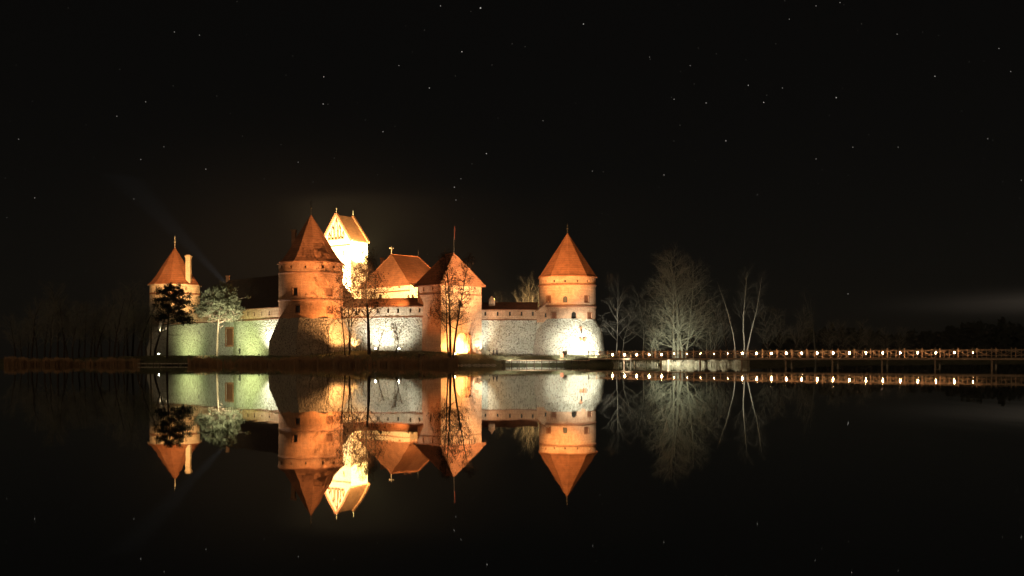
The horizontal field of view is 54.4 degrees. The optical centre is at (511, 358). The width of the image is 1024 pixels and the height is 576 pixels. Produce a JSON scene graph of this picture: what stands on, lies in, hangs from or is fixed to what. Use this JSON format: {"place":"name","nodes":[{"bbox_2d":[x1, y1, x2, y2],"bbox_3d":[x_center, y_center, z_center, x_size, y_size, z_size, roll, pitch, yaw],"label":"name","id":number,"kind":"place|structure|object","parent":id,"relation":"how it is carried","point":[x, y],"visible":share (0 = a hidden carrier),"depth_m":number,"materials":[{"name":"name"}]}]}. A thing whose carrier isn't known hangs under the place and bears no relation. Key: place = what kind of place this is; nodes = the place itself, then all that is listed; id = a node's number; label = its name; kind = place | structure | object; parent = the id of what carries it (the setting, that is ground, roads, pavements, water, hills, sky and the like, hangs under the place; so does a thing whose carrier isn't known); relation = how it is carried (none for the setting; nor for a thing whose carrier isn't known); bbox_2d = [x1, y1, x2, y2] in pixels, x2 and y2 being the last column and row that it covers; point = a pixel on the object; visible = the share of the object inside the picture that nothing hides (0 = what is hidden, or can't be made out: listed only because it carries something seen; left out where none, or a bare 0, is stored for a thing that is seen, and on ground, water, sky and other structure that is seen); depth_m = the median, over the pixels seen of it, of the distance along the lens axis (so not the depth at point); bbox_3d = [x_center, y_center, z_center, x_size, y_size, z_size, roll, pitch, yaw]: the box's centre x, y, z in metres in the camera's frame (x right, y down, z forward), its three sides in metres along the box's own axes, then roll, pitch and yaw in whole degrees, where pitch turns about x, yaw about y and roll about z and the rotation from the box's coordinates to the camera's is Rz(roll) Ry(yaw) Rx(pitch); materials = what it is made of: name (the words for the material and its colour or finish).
{"place":"outdoors","nodes":[
{"label":"outdoors","id":0,"kind":"place"},
{"bbox_2d":[0,362,1023,575],"bbox_3d":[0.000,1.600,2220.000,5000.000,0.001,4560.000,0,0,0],"label":"lake water","id":1,"kind":"structure","parent":0,"point":[875,469],"depth_m":14.21,"materials":[{"name":"black liquid"}]},
{"bbox_2d":[138,363,190,364],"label":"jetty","id":2,"kind":"object","parent":1,"relation":"in","point":[163,363],"visible":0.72,"depth_m":226.04,"materials":[{"name":"brown wood"}]},
{"bbox_2d":[498,360,589,364],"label":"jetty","id":3,"kind":"object","parent":1,"relation":"in","point":[541,361],"visible":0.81,"depth_m":229.70,"materials":[{"name":"brown wood"}]},
{"bbox_2d":[588,347,1023,366],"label":"footbridge","id":4,"kind":"object","parent":1,"relation":"in","point":[887,359],"visible":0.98,"depth_m":199.80,"materials":[{"name":"brown wood"}]},
{"bbox_2d":[0,350,1023,364],"bbox_3d":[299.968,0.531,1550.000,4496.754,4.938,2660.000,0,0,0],"label":"ground","id":5,"kind":"structure","parent":0,"point":[473,360],"depth_m":235.18,"materials":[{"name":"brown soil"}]},
{"bbox_2d":[0,314,31,356],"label":"bare tree","id":6,"kind":"object","parent":5,"relation":"on","point":[8,336],"visible":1,"depth_m":247.19,"materials":[{"name":"black plant"}]},
{"bbox_2d":[17,315,39,357],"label":"bare tree","id":7,"kind":"object","parent":5,"relation":"on","point":[24,337],"visible":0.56,"depth_m":254.45,"materials":[{"name":"black plant"}]},
{"bbox_2d":[16,295,53,358],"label":"bare tree","id":8,"kind":"object","parent":5,"relation":"on","point":[33,328],"visible":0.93,"depth_m":246.27,"materials":[{"name":"black plant"}]},
{"bbox_2d":[22,309,49,358],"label":"bare tree","id":9,"kind":"object","parent":5,"relation":"on","point":[34,333],"visible":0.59,"depth_m":250.62,"materials":[{"name":"black plant"}]},
{"bbox_2d":[29,296,62,358],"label":"bare tree","id":10,"kind":"object","parent":5,"relation":"on","point":[43,328],"visible":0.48,"depth_m":251.16,"materials":[{"name":"black plant"}]},
{"bbox_2d":[35,304,66,358],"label":"bare tree","id":11,"kind":"object","parent":5,"relation":"on","point":[51,336],"visible":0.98,"depth_m":242.77,"materials":[{"name":"black plant"}]},
{"bbox_2d":[33,278,73,358],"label":"bare tree","id":12,"kind":"object","parent":5,"relation":"on","point":[57,336],"visible":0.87,"depth_m":248.02,"materials":[{"name":"black plant"}]},
{"bbox_2d":[39,289,83,357],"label":"bare tree","id":13,"kind":"object","parent":5,"relation":"on","point":[60,310],"visible":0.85,"depth_m":246.06,"materials":[{"name":"black plant"}]},
{"bbox_2d":[45,298,77,357],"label":"bare tree","id":14,"kind":"object","parent":5,"relation":"on","point":[63,310],"visible":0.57,"depth_m":249.92,"materials":[{"name":"black plant"}]},
{"bbox_2d":[3,356,140,364],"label":"reeds","id":15,"kind":"object","parent":5,"relation":"on","point":[13,360],"visible":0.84,"depth_m":231.30,"materials":[{"name":"brown plant"}]},
{"bbox_2d":[55,302,90,358],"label":"bare tree","id":16,"kind":"object","parent":5,"relation":"on","point":[76,330],"visible":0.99,"depth_m":241.51,"materials":[{"name":"black plant"}]},
{"bbox_2d":[68,301,93,357],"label":"bare tree","id":17,"kind":"object","parent":5,"relation":"on","point":[80,328],"visible":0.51,"depth_m":251.67,"materials":[{"name":"black plant"}]},
{"bbox_2d":[68,297,100,357],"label":"bare tree","id":18,"kind":"object","parent":5,"relation":"on","point":[84,340],"visible":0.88,"depth_m":244.18,"materials":[{"name":"black plant"}]},
{"bbox_2d":[81,308,105,356],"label":"bare tree","id":19,"kind":"object","parent":5,"relation":"on","point":[92,330],"visible":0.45,"depth_m":253.28,"materials":[{"name":"black plant"}]},
{"bbox_2d":[81,303,106,356],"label":"bare tree","id":20,"kind":"object","parent":5,"relation":"on","point":[98,313],"visible":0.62,"depth_m":251.22,"materials":[{"name":"black plant"}]},
{"bbox_2d":[84,309,110,356],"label":"bare tree","id":21,"kind":"object","parent":5,"relation":"on","point":[100,345],"visible":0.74,"depth_m":247.69,"materials":[{"name":"black plant"}]},
{"bbox_2d":[89,286,122,356],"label":"bare tree","id":22,"kind":"object","parent":5,"relation":"on","point":[101,336],"visible":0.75,"depth_m":245.82,"materials":[{"name":"black plant"}]},
{"bbox_2d":[97,302,123,356],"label":"bare tree","id":23,"kind":"object","parent":5,"relation":"on","point":[109,331],"visible":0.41,"depth_m":254.56,"materials":[{"name":"black plant"}]},
{"bbox_2d":[100,304,127,356],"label":"bare tree","id":24,"kind":"object","parent":5,"relation":"on","point":[111,329],"visible":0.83,"depth_m":243.13,"materials":[{"name":"black plant"}]},
{"bbox_2d":[98,288,138,356],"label":"bare tree","id":25,"kind":"object","parent":5,"relation":"on","point":[120,326],"visible":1,"depth_m":240.04,"materials":[{"name":"black plant"}]},
{"bbox_2d":[105,287,145,355],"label":"bare tree","id":26,"kind":"object","parent":5,"relation":"on","point":[127,336],"visible":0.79,"depth_m":245.60,"materials":[{"name":"black plant"}]},
{"bbox_2d":[114,311,136,355],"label":"bare tree","id":27,"kind":"object","parent":5,"relation":"on","point":[124,335],"visible":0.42,"depth_m":248.62,"materials":[{"name":"black plant"}]},
{"bbox_2d":[111,279,150,356],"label":"bare tree","id":28,"kind":"object","parent":5,"relation":"on","point":[132,352],"visible":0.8,"depth_m":247.91,"materials":[{"name":"black plant"}]},
{"bbox_2d":[128,303,157,355],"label":"bare tree","id":29,"kind":"object","parent":5,"relation":"on","point":[145,315],"visible":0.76,"depth_m":249.04,"materials":[{"name":"black plant"}]},
{"bbox_2d":[135,310,156,355],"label":"bare tree","id":30,"kind":"object","parent":5,"relation":"on","point":[145,334],"visible":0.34,"depth_m":255.06,"materials":[{"name":"black plant"}]},
{"bbox_2d":[128,288,165,355],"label":"bare tree","id":31,"kind":"object","parent":5,"relation":"on","point":[149,321],"visible":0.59,"depth_m":247.71,"materials":[{"name":"black plant"}]},
{"bbox_2d":[135,300,169,354],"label":"bare tree","id":32,"kind":"object","parent":5,"relation":"on","point":[150,339],"visible":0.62,"depth_m":249.53,"materials":[{"name":"black plant"}]},
{"bbox_2d":[146,281,184,354],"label":"bare tree","id":33,"kind":"object","parent":5,"relation":"on","point":[156,345],"visible":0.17,"depth_m":256.59,"materials":[{"name":"black plant"}]},
{"bbox_2d":[147,237,201,355],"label":"round tower","id":34,"kind":"structure","parent":5,"relation":"on","point":[174,268],"depth_m":295.82,"materials":[{"name":"brick"}]},
{"bbox_2d":[152,282,197,358],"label":"pine tree","id":35,"kind":"object","parent":5,"relation":"on","point":[170,299],"visible":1,"depth_m":234.83,"materials":[{"name":"black plant"}]},
{"bbox_2d":[152,307,278,355],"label":"curtain wall","id":36,"kind":"structure","parent":5,"relation":"on","point":[251,333],"depth_m":262.10,"materials":[{"name":"white stone"}]},
{"bbox_2d":[225,327,233,346],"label":"window","id":37,"kind":"structure","parent":36,"relation":"in","point":[230,330],"depth_m":259.89,"materials":[{"name":"brown wood"}]},
{"bbox_2d":[193,281,250,355],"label":"pine tree","id":38,"kind":"object","parent":5,"relation":"on","point":[217,299],"visible":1,"depth_m":237.33,"materials":[{"name":"green plant"}]},
{"bbox_2d":[194,275,352,311],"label":"palace hall","id":39,"kind":"structure","parent":5,"relation":"on","point":[262,292],"depth_m":274.62,"materials":[{"name":"black brick"}]},
{"bbox_2d":[268,202,353,355],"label":"round tower","id":40,"kind":"structure","parent":5,"relation":"on","point":[305,275],"depth_m":238.16,"materials":[{"name":"orange brick"}]},
{"bbox_2d":[292,287,297,295],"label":"window","id":41,"kind":"structure","parent":40,"relation":"in","point":[295,288],"depth_m":238.14,"materials":[{"name":"brick"}]},
{"bbox_2d":[295,305,300,312],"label":"window","id":42,"kind":"structure","parent":40,"relation":"in","point":[298,306],"depth_m":237.97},
{"bbox_2d":[326,288,332,296],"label":"window","id":43,"kind":"structure","parent":40,"relation":"in","point":[328,290],"depth_m":239.83,"materials":[{"name":"orange brick"}]},
{"bbox_2d":[327,306,333,313],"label":"window","id":44,"kind":"structure","parent":40,"relation":"in","point":[328,311],"depth_m":239.95,"materials":[{"name":"orange brick"}]},
{"bbox_2d":[294,327,327,356],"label":"bare shrub","id":45,"kind":"object","parent":5,"relation":"on","point":[312,341],"visible":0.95,"depth_m":232.06,"materials":[{"name":"brown plant"}]},
{"bbox_2d":[187,354,458,365],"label":"reeds","id":46,"kind":"object","parent":5,"relation":"on","point":[351,361],"visible":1,"depth_m":224.75,"materials":[{"name":"plant"}]},
{"bbox_2d":[302,304,343,355],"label":"bare shrub","id":47,"kind":"object","parent":5,"relation":"on","point":[328,329],"visible":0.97,"depth_m":231.03,"materials":[{"name":"brown plant"}]},
{"bbox_2d":[324,326,354,353],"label":"bare shrub","id":48,"kind":"object","parent":5,"relation":"on","point":[340,338],"visible":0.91,"depth_m":233.76,"materials":[{"name":"plant"}]},
{"bbox_2d":[322,259,364,354],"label":"alder tree","id":49,"kind":"object","parent":5,"relation":"on","point":[342,314],"visible":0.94,"depth_m":231.35,"materials":[{"name":"brown plant"}]},
{"bbox_2d":[324,208,369,298],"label":"keep tower","id":50,"kind":"structure","parent":5,"relation":"on","point":[347,238],"depth_m":308.13,"materials":[{"name":"brick"}]},
{"bbox_2d":[348,330,366,350],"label":"bare shrub","id":51,"kind":"object","parent":5,"relation":"on","point":[362,342],"visible":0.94,"depth_m":235.37,"materials":[{"name":"plant"}]},
{"bbox_2d":[335,245,400,354],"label":"alder tree","id":52,"kind":"object","parent":5,"relation":"on","point":[361,271],"visible":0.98,"depth_m":230.92,"materials":[{"name":"brown plant"}]},
{"bbox_2d":[371,322,393,349],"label":"tree","id":53,"kind":"object","parent":5,"relation":"on","point":[382,333],"visible":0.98,"depth_m":234.66,"materials":[{"name":"plant"}]},
{"bbox_2d":[343,298,422,350],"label":"curtain wall","id":54,"kind":"structure","parent":5,"relation":"on","point":[410,310],"depth_m":245.89,"materials":[{"name":"stone"}]},
{"bbox_2d":[359,246,430,297],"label":"palace wing","id":55,"kind":"structure","parent":5,"relation":"on","point":[402,274],"depth_m":285.00,"materials":[{"name":"orange tile"}]},
{"bbox_2d":[384,311,413,352],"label":"bare shrub","id":56,"kind":"object","parent":5,"relation":"on","point":[396,331],"visible":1,"depth_m":235.01,"materials":[{"name":"plant"}]},
{"bbox_2d":[413,226,485,353],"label":"gate tower","id":57,"kind":"structure","parent":5,"relation":"on","point":[434,338],"depth_m":242.81,"materials":[{"name":"brick"}]},
{"bbox_2d":[427,248,479,358],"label":"alder tree","id":58,"kind":"object","parent":5,"relation":"on","point":[450,318],"visible":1,"depth_m":227.21,"materials":[{"name":"brown plant"}]},
{"bbox_2d":[458,318,489,357],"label":"bare shrub","id":59,"kind":"object","parent":5,"relation":"on","point":[468,341],"visible":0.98,"depth_m":231.92,"materials":[{"name":"plant"}]},
{"bbox_2d":[474,347,489,354],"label":"shrub","id":60,"kind":"object","parent":5,"relation":"on","point":[486,351],"visible":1,"depth_m":239.06,"materials":[{"name":"beige plant"}]},
{"bbox_2d":[482,296,548,355],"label":"curtain wall","id":61,"kind":"structure","parent":5,"relation":"on","point":[512,328],"depth_m":249.22,"materials":[{"name":"stone"}]},
{"bbox_2d":[494,277,538,305],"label":"bare tree","id":62,"kind":"object","parent":5,"relation":"on","point":[527,290],"visible":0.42,"depth_m":267.76,"materials":[{"name":"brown wood"}]},
{"bbox_2d":[506,361,564,362],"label":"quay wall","id":63,"kind":"structure","parent":5,"relation":"on","point":[535,361],"depth_m":231.01,"materials":[{"name":"grey stone"}]},
{"bbox_2d":[532,223,605,355],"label":"round tower","id":64,"kind":"structure","parent":5,"relation":"on","point":[567,278],"depth_m":245.66,"materials":[{"name":"brick"}]},
{"bbox_2d":[546,295,550,302],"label":"window","id":65,"kind":"structure","parent":64,"relation":"in","point":[548,297],"depth_m":247.02,"materials":[{"name":"brown wood"}]},
{"bbox_2d":[552,312,556,318],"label":"window","id":66,"kind":"structure","parent":64,"relation":"in","point":[554,314],"depth_m":246.06,"materials":[{"name":"brown wood"}]},
{"bbox_2d":[584,295,588,302],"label":"window","id":67,"kind":"structure","parent":64,"relation":"in","point":[585,296],"depth_m":246.48,"materials":[{"name":"brown wood"}]},
{"bbox_2d":[596,273,647,355],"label":"bare tree","id":68,"kind":"object","parent":5,"relation":"on","point":[617,310],"visible":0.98,"depth_m":249.54,"materials":[{"name":"grey plant"}]},
{"bbox_2d":[619,285,672,357],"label":"bare tree","id":69,"kind":"object","parent":5,"relation":"on","point":[643,335],"visible":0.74,"depth_m":254.82,"materials":[{"name":"grey plant"}]},
{"bbox_2d":[643,330,663,357],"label":"bare shrub","id":70,"kind":"object","parent":5,"relation":"on","point":[652,342],"visible":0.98,"depth_m":244.15,"materials":[{"name":"grey plant"}]},
{"bbox_2d":[639,302,668,357],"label":"bare tree","id":71,"kind":"object","parent":5,"relation":"on","point":[652,325],"visible":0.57,"depth_m":266.30,"materials":[{"name":"grey plant"}]},
{"bbox_2d":[613,360,749,364],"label":"reeds","id":72,"kind":"object","parent":5,"relation":"on","point":[710,362],"visible":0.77,"depth_m":231.41,"materials":[{"name":"beige plant"}]},
{"bbox_2d":[637,243,728,357],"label":"tree","id":73,"kind":"object","parent":5,"relation":"on","point":[675,295],"visible":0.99,"depth_m":245.77,"materials":[{"name":"grey plant"}]},
{"bbox_2d":[684,295,717,357],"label":"bare tree","id":74,"kind":"object","parent":5,"relation":"on","point":[699,324],"visible":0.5,"depth_m":268.97,"materials":[{"name":"grey plant"}]},
{"bbox_2d":[695,314,722,357],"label":"bare shrub","id":75,"kind":"object","parent":5,"relation":"on","point":[710,337],"visible":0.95,"depth_m":245.11,"materials":[{"name":"grey plant"}]},
{"bbox_2d":[701,296,733,357],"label":"bare tree","id":76,"kind":"object","parent":5,"relation":"on","point":[716,326],"visible":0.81,"depth_m":259.11,"materials":[{"name":"grey plant"}]},
{"bbox_2d":[710,310,741,357],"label":"bare tree","id":77,"kind":"object","parent":5,"relation":"on","point":[726,328],"visible":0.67,"depth_m":275.38,"materials":[{"name":"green plant"}]},
{"bbox_2d":[718,285,736,357],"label":"birch tree","id":78,"kind":"object","parent":5,"relation":"on","point":[731,327],"visible":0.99,"depth_m":245.29,"materials":[{"name":"grey plant"}]},
{"bbox_2d":[731,264,768,357],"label":"birch tree","id":79,"kind":"object","parent":5,"relation":"on","point":[755,315],"visible":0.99,"depth_m":246.03,"materials":[{"name":"grey plant"}]},
{"bbox_2d":[750,305,781,357],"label":"bare tree","id":80,"kind":"object","parent":5,"relation":"on","point":[762,335],"visible":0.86,"depth_m":272.53,"materials":[{"name":"brown plant"}]},
{"bbox_2d":[764,307,792,357],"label":"bare tree","id":81,"kind":"object","parent":5,"relation":"on","point":[778,327],"visible":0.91,"depth_m":289.93,"materials":[{"name":"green plant"}]},
{"bbox_2d":[785,305,815,357],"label":"bare tree","id":82,"kind":"object","parent":5,"relation":"on","point":[798,335],"visible":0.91,"depth_m":300.69,"materials":[{"name":"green plant"}]},
{"bbox_2d":[794,320,818,357],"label":"bare tree","id":83,"kind":"object","parent":5,"relation":"on","point":[809,331],"visible":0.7,"depth_m":314.18,"materials":[{"name":"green plant"}]},
{"bbox_2d":[816,321,839,357],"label":"bare tree","id":84,"kind":"object","parent":5,"relation":"on","point":[828,341],"visible":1,"depth_m":329.10,"materials":[{"name":"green plant"}]},
{"bbox_2d":[830,318,853,357],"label":"bare tree","id":85,"kind":"object","parent":5,"relation":"on","point":[842,341],"visible":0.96,"depth_m":350.05,"materials":[{"name":"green plant"}]},
{"bbox_2d":[847,317,868,354],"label":"bare tree","id":86,"kind":"object","parent":5,"relation":"on","point":[860,338],"visible":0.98,"depth_m":359.43,"materials":[{"name":"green plant"}]},
{"bbox_2d":[860,327,879,357],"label":"bare tree","id":87,"kind":"object","parent":5,"relation":"on","point":[868,346],"visible":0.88,"depth_m":379.91,"materials":[{"name":"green plant"}]},
{"bbox_2d":[875,327,892,357],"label":"bare tree","id":88,"kind":"object","parent":5,"relation":"on","point":[885,341],"visible":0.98,"depth_m":392.00,"materials":[{"name":"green plant"}]},
{"bbox_2d":[759,317,1023,357],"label":"forest","id":89,"kind":"object","parent":5,"relation":"on","point":[979,337],"visible":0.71,"depth_m":510.94,"materials":[{"name":"black plant"}]},
{"bbox_2d":[893,323,909,357],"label":"bare tree","id":90,"kind":"object","parent":5,"relation":"on","point":[900,345],"visible":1,"depth_m":401.83,"materials":[{"name":"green plant"}]},
{"bbox_2d":[0,0,1023,358],"label":"sky","id":91,"kind":"structure","parent":0,"point":[892,206],"materials":[{"name":"black"}]},
{"bbox_2d":[6,4,1019,286],"bbox_3d":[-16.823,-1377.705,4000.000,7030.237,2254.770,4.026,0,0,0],"label":"faint stars","id":92,"kind":"object","parent":91,"relation":"in","point":[424,30],"visible":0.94,"depth_m":3999.56,"materials":[{"name":"white"}]},
{"bbox_2d":[800,285,816,363],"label":"birch tree","id":93,"kind":"object","parent":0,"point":[812,319],"visible":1,"depth_m":284.79,"materials":[{"name":"grey plant"}]}
]}

